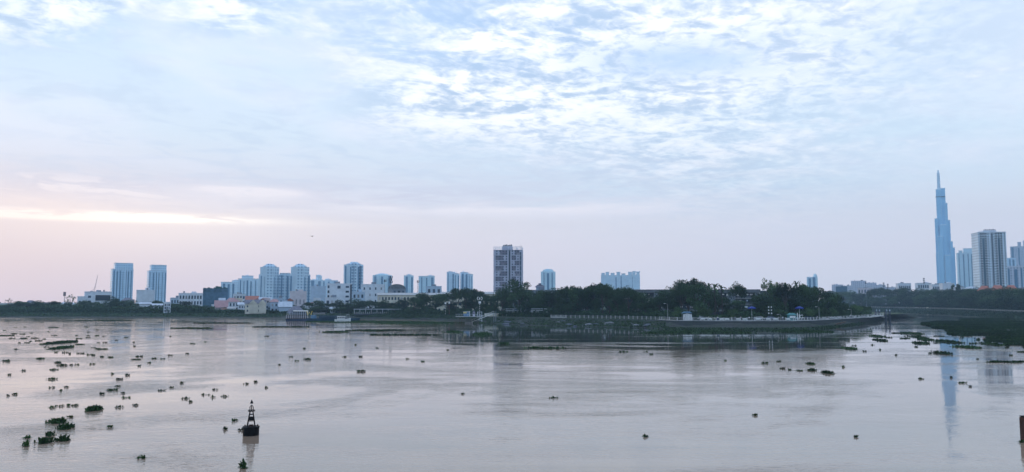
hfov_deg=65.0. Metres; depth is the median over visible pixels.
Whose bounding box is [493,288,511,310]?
tree
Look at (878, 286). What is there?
building
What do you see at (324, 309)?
tree
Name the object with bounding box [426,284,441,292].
building
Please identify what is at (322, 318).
barge
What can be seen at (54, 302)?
tree
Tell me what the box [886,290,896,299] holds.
tree
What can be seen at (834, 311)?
tree
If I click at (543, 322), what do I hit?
reeds
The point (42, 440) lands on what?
water hyacinth
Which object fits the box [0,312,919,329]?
riverbank
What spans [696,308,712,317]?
tree
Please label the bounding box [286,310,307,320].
floating restaurant
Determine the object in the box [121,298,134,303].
house
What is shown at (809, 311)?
tree
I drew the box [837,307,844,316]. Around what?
tree
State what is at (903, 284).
house
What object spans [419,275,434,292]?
apartment tower
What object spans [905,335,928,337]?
water hyacinth
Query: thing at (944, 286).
house
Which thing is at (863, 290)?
building
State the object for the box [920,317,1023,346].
hyacinth field
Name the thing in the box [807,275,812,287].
apartment tower
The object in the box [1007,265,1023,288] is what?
apartment tower
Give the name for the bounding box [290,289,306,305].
building
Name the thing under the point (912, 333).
water hyacinth
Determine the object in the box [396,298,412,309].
tree
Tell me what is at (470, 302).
tree
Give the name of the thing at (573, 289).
tree
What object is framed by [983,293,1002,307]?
tree
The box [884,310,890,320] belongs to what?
mooring dolphin
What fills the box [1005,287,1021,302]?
tree
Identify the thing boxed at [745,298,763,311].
tree
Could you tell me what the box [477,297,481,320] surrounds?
navigation post
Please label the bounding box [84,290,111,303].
building
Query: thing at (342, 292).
building
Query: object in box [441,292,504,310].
building
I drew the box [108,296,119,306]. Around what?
tree
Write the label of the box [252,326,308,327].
water hyacinth
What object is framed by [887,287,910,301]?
tree
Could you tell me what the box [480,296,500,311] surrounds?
tree
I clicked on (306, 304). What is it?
tree
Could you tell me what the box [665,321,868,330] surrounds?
reeds
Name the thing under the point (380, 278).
apartment tower
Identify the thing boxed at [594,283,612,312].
tree
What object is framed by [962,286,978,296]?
tree
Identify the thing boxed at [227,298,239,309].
house
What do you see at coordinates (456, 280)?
apartment tower
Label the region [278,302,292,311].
house
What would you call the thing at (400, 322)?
water hyacinth
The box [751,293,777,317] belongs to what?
tree
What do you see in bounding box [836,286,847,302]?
building
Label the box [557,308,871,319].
undergrowth
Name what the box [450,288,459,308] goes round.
tree
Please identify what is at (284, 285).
apartment tower
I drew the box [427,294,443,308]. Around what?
tree
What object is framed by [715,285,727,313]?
tree
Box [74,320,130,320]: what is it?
water hyacinth
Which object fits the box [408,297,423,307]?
tree
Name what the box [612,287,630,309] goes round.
tree
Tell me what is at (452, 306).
tree
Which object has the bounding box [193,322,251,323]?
water hyacinth
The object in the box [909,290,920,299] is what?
tree
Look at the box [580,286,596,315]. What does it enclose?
tree
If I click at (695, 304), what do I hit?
tree
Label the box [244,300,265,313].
house
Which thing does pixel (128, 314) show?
reeds
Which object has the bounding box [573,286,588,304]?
tree
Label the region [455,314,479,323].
jetty
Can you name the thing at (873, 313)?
ground
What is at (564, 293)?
tree
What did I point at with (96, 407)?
water hyacinth
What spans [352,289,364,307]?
house
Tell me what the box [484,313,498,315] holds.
garden wall
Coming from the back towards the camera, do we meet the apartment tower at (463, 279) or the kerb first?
the apartment tower at (463, 279)
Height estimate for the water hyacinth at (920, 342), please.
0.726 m
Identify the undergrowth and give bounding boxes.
[0,303,214,312]
[214,309,287,312]
[303,307,556,316]
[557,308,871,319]
[839,301,1023,311]
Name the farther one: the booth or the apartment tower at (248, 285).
the apartment tower at (248, 285)
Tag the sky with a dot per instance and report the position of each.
(722, 142)
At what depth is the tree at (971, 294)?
705.93 m
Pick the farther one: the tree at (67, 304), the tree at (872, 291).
the tree at (872, 291)
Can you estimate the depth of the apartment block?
382.74 m
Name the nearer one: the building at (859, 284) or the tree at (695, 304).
the tree at (695, 304)
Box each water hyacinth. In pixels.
[21,439,29,445]
[34,436,54,443]
[39,339,77,344]
[44,344,74,349]
[45,416,67,423]
[45,430,54,436]
[54,434,69,440]
[55,421,74,429]
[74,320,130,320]
[84,404,103,411]
[171,327,209,328]
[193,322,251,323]
[238,458,247,467]
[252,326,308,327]
[292,320,486,324]
[319,330,347,332]
[342,329,405,330]
[370,333,439,335]
[472,331,491,335]
[524,346,565,348]
[636,329,756,333]
[768,329,832,332]
[821,370,834,373]
[841,346,857,349]
[867,334,885,336]
[901,332,924,333]
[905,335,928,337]
[911,341,929,343]
[931,339,964,342]
[931,350,954,354]
[950,345,981,348]
[975,341,1005,344]
[986,360,1023,362]
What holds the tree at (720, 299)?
on the ground
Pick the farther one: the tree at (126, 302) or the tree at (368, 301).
the tree at (126, 302)
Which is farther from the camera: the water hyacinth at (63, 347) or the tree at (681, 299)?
the tree at (681, 299)
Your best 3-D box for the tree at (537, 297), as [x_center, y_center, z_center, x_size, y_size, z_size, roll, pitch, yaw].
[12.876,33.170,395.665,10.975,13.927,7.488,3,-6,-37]
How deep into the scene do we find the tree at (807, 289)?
332.35 m
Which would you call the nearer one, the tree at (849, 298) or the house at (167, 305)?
the house at (167, 305)
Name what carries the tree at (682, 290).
on the ground
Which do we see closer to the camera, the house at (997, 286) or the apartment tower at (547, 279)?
the house at (997, 286)
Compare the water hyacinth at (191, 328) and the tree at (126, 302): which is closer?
the water hyacinth at (191, 328)
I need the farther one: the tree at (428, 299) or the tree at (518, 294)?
the tree at (428, 299)
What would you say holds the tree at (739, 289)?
on the ground
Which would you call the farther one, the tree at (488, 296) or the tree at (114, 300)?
the tree at (114, 300)
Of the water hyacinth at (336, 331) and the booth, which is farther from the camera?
the booth
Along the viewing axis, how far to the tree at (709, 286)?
337.07 m
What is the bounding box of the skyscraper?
[935,170,955,284]
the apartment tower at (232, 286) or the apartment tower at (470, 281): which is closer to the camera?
the apartment tower at (232, 286)
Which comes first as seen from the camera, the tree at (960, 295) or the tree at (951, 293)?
the tree at (960, 295)
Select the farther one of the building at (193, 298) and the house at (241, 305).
the building at (193, 298)
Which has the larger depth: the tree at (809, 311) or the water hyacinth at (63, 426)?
the tree at (809, 311)
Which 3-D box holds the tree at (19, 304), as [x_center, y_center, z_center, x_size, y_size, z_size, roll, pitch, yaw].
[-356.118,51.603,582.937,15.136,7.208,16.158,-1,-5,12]
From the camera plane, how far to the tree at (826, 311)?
338.40 m
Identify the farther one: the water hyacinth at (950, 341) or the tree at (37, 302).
the tree at (37, 302)
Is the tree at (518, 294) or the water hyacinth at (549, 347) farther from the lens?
the tree at (518, 294)
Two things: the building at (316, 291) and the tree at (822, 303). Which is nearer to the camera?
the tree at (822, 303)
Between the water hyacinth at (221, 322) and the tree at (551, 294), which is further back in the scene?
the tree at (551, 294)
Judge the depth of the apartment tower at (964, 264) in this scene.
2401.22 m
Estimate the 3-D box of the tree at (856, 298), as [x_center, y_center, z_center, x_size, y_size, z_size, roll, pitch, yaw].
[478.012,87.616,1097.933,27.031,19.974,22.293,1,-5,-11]
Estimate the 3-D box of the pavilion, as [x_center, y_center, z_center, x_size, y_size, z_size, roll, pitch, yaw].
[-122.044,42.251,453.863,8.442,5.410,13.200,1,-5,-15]
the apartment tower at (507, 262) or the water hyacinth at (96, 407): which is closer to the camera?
the water hyacinth at (96, 407)
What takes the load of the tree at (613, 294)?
on the ground
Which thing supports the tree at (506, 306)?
on the ground
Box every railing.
[551,315,565,317]
[566,315,659,319]
[661,317,793,320]
[795,313,883,320]
[871,306,1023,311]
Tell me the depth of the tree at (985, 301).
663.08 m
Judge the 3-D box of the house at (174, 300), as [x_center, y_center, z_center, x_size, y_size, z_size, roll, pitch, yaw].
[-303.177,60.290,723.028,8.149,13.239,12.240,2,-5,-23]
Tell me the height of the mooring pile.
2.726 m
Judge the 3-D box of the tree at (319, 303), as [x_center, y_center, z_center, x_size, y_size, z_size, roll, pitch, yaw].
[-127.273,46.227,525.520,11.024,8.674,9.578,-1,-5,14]
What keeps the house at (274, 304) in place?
on the ground
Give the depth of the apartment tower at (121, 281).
1399.41 m
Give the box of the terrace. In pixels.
[354,309,386,314]
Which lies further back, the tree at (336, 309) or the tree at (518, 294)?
the tree at (336, 309)
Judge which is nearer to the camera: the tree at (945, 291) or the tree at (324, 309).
the tree at (324, 309)
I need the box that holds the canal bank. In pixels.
[872,307,1022,315]
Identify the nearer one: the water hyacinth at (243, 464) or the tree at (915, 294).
the water hyacinth at (243, 464)
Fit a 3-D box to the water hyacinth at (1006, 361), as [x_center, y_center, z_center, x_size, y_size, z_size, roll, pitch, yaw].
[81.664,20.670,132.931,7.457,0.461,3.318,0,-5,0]
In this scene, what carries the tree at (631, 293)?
on the ground
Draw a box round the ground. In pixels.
[0,303,902,319]
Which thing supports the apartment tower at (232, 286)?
on the ground
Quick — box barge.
[306,315,359,320]
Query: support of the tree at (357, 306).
on the ground
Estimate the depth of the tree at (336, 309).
506.60 m
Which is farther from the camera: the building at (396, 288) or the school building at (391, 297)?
the building at (396, 288)
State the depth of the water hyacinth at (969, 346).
174.29 m
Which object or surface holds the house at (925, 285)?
on the ground
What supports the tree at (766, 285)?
on the ground
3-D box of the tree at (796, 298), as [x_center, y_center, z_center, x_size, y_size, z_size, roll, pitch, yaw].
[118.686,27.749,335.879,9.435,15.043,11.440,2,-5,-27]
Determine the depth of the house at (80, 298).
637.88 m
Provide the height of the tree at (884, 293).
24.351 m
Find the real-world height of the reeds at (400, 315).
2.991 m
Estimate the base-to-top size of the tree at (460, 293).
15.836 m
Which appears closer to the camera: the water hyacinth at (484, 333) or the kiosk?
the water hyacinth at (484, 333)
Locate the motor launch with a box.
[334,316,350,321]
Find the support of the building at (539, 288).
on the ground
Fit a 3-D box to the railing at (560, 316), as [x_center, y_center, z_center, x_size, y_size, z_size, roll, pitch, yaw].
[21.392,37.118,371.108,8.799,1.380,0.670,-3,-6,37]
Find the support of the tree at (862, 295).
on the ground
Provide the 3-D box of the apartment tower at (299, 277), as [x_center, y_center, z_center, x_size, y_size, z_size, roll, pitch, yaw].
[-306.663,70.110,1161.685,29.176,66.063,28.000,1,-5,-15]
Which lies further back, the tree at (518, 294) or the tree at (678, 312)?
the tree at (518, 294)
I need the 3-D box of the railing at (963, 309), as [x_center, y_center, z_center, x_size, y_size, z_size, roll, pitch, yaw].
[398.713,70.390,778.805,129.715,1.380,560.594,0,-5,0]
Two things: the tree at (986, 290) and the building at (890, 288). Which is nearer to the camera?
the tree at (986, 290)
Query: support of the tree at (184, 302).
on the ground
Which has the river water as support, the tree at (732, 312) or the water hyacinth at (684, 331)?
the water hyacinth at (684, 331)
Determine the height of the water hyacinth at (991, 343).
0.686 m
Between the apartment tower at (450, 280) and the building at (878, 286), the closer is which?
the building at (878, 286)
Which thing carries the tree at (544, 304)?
on the ground
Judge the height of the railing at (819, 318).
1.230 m
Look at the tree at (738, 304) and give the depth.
336.13 m
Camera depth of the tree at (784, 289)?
330.55 m
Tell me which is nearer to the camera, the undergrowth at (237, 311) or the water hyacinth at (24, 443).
the water hyacinth at (24, 443)
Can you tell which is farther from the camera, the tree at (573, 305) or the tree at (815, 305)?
the tree at (573, 305)
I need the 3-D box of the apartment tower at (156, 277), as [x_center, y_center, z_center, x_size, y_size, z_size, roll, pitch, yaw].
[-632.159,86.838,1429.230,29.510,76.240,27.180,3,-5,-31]
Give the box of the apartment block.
[613,289,760,313]
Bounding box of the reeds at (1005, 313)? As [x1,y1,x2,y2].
[871,307,1023,317]
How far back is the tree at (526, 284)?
418.04 m
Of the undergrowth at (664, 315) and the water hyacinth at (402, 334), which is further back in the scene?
the undergrowth at (664, 315)
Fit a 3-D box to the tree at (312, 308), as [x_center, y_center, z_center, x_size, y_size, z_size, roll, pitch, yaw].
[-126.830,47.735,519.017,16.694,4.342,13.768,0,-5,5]
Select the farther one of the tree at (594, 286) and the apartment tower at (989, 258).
the apartment tower at (989, 258)
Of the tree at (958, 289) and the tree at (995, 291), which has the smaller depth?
the tree at (995, 291)
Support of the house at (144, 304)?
on the ground
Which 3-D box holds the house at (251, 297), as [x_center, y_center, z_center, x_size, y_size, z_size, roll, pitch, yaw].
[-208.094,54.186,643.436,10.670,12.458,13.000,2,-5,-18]
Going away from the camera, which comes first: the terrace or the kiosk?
the kiosk
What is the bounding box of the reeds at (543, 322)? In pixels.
[486,317,665,328]
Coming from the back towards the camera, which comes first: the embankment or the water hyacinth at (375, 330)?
the embankment
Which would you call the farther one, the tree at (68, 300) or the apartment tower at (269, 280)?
the apartment tower at (269, 280)
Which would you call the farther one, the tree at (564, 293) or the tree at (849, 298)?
the tree at (849, 298)
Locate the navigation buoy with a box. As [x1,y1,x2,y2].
[242,400,259,435]
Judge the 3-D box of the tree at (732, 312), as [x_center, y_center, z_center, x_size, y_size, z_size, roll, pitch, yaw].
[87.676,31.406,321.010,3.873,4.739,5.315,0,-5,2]
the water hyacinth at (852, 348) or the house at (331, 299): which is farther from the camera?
the house at (331, 299)
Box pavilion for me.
[288,306,302,314]
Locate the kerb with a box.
[658,315,883,320]
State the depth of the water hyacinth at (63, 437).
57.88 m
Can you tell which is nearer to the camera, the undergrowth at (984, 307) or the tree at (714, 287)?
the tree at (714, 287)
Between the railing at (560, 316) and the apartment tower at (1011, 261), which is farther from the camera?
the apartment tower at (1011, 261)
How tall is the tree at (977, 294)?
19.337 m
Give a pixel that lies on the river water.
(688, 402)
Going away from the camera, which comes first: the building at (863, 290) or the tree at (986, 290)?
the tree at (986, 290)
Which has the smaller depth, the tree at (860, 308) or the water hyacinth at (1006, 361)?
the water hyacinth at (1006, 361)
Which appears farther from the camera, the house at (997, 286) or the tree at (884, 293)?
the tree at (884, 293)
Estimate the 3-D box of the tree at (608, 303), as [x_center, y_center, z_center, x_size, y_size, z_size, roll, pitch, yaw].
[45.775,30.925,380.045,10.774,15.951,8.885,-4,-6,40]
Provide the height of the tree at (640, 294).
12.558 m
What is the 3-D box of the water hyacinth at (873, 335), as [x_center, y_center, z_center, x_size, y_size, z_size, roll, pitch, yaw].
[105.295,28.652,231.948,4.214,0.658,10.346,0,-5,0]
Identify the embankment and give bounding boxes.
[659,316,883,325]
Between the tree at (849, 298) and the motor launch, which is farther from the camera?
the tree at (849, 298)
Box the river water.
[0,311,1023,471]
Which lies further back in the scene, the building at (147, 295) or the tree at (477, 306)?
the building at (147, 295)
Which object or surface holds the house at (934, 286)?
on the ground
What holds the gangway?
in the river water
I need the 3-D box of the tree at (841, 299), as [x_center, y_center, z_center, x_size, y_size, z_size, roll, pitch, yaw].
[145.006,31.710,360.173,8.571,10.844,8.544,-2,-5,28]
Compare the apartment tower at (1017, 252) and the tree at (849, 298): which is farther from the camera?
the apartment tower at (1017, 252)
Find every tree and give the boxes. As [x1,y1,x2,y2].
[8,302,27,305]
[31,300,46,306]
[48,301,62,304]
[62,302,72,307]
[65,294,75,303]
[75,300,92,305]
[101,300,112,306]
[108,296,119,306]
[114,299,136,306]
[177,301,190,305]
[302,302,312,308]
[308,300,324,308]
[308,307,323,312]
[315,307,328,312]
[329,307,344,311]
[332,299,344,307]
[340,302,355,310]
[340,307,358,311]
[348,298,368,309]
[359,300,378,309]
[369,301,383,309]
[378,300,391,309]
[388,301,403,309]
[388,306,404,309]
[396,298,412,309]
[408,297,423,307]
[410,292,426,309]
[417,295,434,305]
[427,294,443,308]
[440,291,456,306]
[443,301,458,309]
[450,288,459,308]
[453,287,478,309]
[454,302,472,310]
[461,292,481,308]
[469,288,484,306]
[472,298,485,309]
[478,295,493,305]
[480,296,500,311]
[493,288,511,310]
[497,283,518,310]
[506,278,531,316]
[519,281,535,311]
[528,289,547,311]
[535,290,552,309]
[539,292,556,305]
[548,287,560,307]
[553,287,574,311]
[561,289,580,315]
[562,285,588,310]
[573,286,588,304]
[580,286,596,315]
[585,283,600,304]
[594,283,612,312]
[595,283,614,309]
[599,285,616,312]
[607,288,622,314]
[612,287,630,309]
[618,285,638,310]
[626,292,649,311]
[633,294,656,312]
[650,295,669,310]
[654,290,675,311]
[663,286,680,310]
[671,280,691,308]
[672,279,694,310]
[672,307,686,319]
[686,284,713,317]
[689,278,706,297]
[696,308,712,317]
[698,290,721,314]
[702,283,713,308]
[707,284,720,315]
[711,294,730,314]
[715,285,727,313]
[718,302,734,313]
[727,281,747,300]
[727,309,736,317]
[729,299,751,311]
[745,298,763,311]
[747,305,761,314]
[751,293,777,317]
[760,278,777,298]
[766,284,788,310]
[772,282,796,308]
[772,309,782,317]
[779,293,791,310]
[787,285,807,311]
[795,295,820,311]
[796,283,818,308]
[802,308,816,319]
[806,286,827,313]
[814,307,823,316]
[817,291,834,300]
[821,307,831,316]
[823,293,844,310]
[829,308,838,318]
[834,295,844,308]
[836,290,848,301]
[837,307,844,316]
[840,303,854,313]
[843,290,856,302]
[850,304,863,314]
[852,293,862,301]
[859,292,875,301]
[866,288,879,297]
[874,296,886,304]
[876,287,888,299]
[878,289,891,300]
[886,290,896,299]
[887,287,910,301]
[897,288,907,303]
[903,289,914,301]
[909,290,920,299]
[914,287,929,299]
[920,288,939,299]
[925,289,941,303]
[939,288,950,294]
[946,290,956,298]
[953,284,960,303]
[956,288,967,302]
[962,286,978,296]
[966,289,983,300]
[976,290,990,300]
[979,295,990,306]
[983,287,996,296]
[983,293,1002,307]
[986,290,1000,304]
[991,288,1008,296]
[995,286,1011,297]
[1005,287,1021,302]
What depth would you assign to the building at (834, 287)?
1499.01 m
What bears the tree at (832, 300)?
on the ground
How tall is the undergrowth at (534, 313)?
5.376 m
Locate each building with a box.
[84,290,111,303]
[136,288,154,306]
[178,291,202,305]
[203,286,227,305]
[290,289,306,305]
[310,285,325,302]
[327,282,351,303]
[361,282,384,308]
[377,293,440,312]
[388,284,405,292]
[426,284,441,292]
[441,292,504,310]
[512,287,601,311]
[832,284,842,291]
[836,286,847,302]
[847,285,853,302]
[851,280,865,303]
[857,287,872,303]
[866,282,876,288]
[874,284,884,297]
[883,286,895,299]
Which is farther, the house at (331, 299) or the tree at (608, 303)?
the house at (331, 299)
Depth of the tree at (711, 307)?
337.73 m
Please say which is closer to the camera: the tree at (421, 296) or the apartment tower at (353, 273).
the tree at (421, 296)
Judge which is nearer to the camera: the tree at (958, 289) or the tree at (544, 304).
the tree at (544, 304)
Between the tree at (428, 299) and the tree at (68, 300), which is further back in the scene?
the tree at (68, 300)
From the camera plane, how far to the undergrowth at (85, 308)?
548.94 m
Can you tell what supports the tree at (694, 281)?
on the ground
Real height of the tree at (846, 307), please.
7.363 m
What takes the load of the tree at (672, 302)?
on the ground
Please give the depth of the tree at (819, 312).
331.03 m
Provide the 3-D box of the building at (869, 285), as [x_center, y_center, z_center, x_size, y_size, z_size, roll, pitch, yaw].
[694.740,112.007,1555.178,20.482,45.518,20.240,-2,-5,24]
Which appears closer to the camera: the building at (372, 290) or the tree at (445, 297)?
the tree at (445, 297)
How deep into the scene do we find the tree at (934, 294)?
859.87 m
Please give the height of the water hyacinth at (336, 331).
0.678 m
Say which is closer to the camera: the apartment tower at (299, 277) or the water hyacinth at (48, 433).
the water hyacinth at (48, 433)
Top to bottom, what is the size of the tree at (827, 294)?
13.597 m
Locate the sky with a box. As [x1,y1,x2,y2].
[0,0,1023,302]
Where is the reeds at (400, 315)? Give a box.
[282,312,485,320]
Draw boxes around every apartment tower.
[110,262,133,300]
[147,265,166,302]
[221,280,237,298]
[238,275,258,295]
[258,264,279,298]
[280,273,289,299]
[289,264,309,301]
[310,275,322,287]
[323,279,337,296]
[343,260,362,291]
[373,273,391,292]
[404,274,413,292]
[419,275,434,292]
[447,271,454,291]
[454,273,459,289]
[460,271,468,290]
[468,273,472,289]
[493,244,522,291]
[541,269,554,289]
[601,271,639,289]
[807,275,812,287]
[812,274,817,288]
[956,248,972,287]
[971,229,1007,288]
[1007,258,1015,265]
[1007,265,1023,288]
[1010,241,1023,265]
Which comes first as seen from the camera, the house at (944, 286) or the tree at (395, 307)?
the tree at (395, 307)
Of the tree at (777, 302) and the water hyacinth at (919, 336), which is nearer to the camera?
the water hyacinth at (919, 336)
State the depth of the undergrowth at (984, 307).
800.86 m
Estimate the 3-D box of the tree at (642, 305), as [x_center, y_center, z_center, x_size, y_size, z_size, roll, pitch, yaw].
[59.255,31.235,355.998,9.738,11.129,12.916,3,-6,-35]
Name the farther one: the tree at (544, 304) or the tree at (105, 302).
the tree at (105, 302)
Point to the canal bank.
(942, 309)
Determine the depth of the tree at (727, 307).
336.53 m
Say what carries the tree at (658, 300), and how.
on the ground
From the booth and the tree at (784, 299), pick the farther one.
the tree at (784, 299)
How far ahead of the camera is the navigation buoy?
60.24 m
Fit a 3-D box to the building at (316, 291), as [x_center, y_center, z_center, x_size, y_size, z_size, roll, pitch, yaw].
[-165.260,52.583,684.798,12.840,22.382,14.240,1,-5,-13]
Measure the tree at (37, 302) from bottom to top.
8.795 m
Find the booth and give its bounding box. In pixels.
[682,311,691,319]
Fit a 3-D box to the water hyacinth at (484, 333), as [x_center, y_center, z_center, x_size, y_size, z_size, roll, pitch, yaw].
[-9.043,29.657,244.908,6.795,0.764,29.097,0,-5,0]
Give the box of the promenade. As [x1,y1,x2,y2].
[712,315,876,320]
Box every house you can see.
[77,296,85,302]
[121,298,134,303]
[139,302,151,306]
[163,302,170,312]
[170,296,178,303]
[214,300,228,309]
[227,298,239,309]
[233,292,245,301]
[237,302,244,310]
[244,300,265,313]
[245,296,258,299]
[270,299,278,310]
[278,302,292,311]
[325,295,338,307]
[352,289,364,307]
[896,282,910,303]
[915,282,930,290]
[929,283,938,303]
[939,282,954,290]
[992,285,1003,294]
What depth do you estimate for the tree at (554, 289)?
402.02 m
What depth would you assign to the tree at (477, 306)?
436.88 m
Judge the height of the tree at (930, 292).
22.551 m
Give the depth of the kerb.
315.92 m
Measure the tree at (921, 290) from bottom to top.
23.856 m
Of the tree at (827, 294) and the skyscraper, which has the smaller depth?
the tree at (827, 294)
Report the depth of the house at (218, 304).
560.45 m
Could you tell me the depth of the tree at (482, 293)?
439.66 m
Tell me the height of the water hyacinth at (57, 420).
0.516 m
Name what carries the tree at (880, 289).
on the ground
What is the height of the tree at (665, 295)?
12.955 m
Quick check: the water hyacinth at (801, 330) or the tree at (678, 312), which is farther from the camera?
the tree at (678, 312)
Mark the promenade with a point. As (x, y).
(771, 320)
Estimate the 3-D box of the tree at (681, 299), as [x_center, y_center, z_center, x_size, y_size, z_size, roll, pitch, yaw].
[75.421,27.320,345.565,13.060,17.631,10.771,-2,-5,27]
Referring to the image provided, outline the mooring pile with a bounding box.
[1019,415,1023,439]
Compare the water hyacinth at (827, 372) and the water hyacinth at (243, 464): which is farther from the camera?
the water hyacinth at (827, 372)
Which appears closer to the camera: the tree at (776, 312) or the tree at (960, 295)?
the tree at (776, 312)
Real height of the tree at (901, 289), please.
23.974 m
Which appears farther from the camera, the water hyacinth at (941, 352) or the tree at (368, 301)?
the tree at (368, 301)
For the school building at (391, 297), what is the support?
on the ground
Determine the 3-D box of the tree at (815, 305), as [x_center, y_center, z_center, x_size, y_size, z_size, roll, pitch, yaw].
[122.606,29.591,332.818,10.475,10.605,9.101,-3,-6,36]
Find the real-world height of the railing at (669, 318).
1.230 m
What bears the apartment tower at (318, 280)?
on the ground
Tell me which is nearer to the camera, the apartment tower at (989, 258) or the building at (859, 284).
the apartment tower at (989, 258)
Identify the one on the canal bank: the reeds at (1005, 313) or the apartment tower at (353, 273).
the reeds at (1005, 313)
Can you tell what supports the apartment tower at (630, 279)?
on the ground
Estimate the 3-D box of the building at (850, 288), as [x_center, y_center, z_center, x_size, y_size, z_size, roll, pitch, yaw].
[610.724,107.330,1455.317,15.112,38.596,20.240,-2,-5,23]
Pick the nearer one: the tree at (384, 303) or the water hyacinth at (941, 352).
the water hyacinth at (941, 352)
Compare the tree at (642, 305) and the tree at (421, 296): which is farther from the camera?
the tree at (421, 296)
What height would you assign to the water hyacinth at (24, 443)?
0.497 m
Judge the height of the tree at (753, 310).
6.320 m
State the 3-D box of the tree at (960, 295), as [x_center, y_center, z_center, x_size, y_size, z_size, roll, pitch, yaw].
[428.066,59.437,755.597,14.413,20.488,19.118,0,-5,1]
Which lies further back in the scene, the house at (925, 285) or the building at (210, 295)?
the house at (925, 285)
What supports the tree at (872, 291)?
on the ground
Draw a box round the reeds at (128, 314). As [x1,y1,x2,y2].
[0,311,281,316]
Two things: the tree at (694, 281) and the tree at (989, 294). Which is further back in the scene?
the tree at (989, 294)
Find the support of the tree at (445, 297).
on the ground
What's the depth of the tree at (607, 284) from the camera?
386.00 m
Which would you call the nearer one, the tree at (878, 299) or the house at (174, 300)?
the house at (174, 300)
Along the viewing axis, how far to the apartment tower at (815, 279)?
1998.07 m
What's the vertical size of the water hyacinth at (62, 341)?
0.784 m
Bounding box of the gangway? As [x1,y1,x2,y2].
[465,311,493,323]
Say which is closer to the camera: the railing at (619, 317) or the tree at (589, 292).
the railing at (619, 317)
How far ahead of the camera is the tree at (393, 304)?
488.06 m
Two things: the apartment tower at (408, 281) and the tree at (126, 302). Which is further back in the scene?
the apartment tower at (408, 281)
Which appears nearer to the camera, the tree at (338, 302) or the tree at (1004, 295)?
the tree at (338, 302)
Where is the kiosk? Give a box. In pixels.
[787,313,796,320]
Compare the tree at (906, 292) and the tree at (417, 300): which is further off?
the tree at (906, 292)
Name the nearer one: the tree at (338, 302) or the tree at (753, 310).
the tree at (753, 310)
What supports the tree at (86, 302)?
on the ground
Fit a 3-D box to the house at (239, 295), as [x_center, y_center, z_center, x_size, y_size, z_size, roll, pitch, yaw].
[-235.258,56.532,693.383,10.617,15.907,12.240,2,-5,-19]
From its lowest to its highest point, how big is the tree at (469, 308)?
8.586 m
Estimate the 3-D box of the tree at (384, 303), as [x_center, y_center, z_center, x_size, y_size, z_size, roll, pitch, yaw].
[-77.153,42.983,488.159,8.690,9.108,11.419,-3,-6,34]
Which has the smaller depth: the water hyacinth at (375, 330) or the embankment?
the water hyacinth at (375, 330)
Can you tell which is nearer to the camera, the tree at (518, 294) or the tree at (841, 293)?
the tree at (518, 294)
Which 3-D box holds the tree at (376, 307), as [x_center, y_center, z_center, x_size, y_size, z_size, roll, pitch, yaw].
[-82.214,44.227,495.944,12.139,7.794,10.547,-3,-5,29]
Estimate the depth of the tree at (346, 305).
510.22 m
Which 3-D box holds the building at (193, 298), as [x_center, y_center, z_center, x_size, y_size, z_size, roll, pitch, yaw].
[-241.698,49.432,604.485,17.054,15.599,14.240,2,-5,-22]

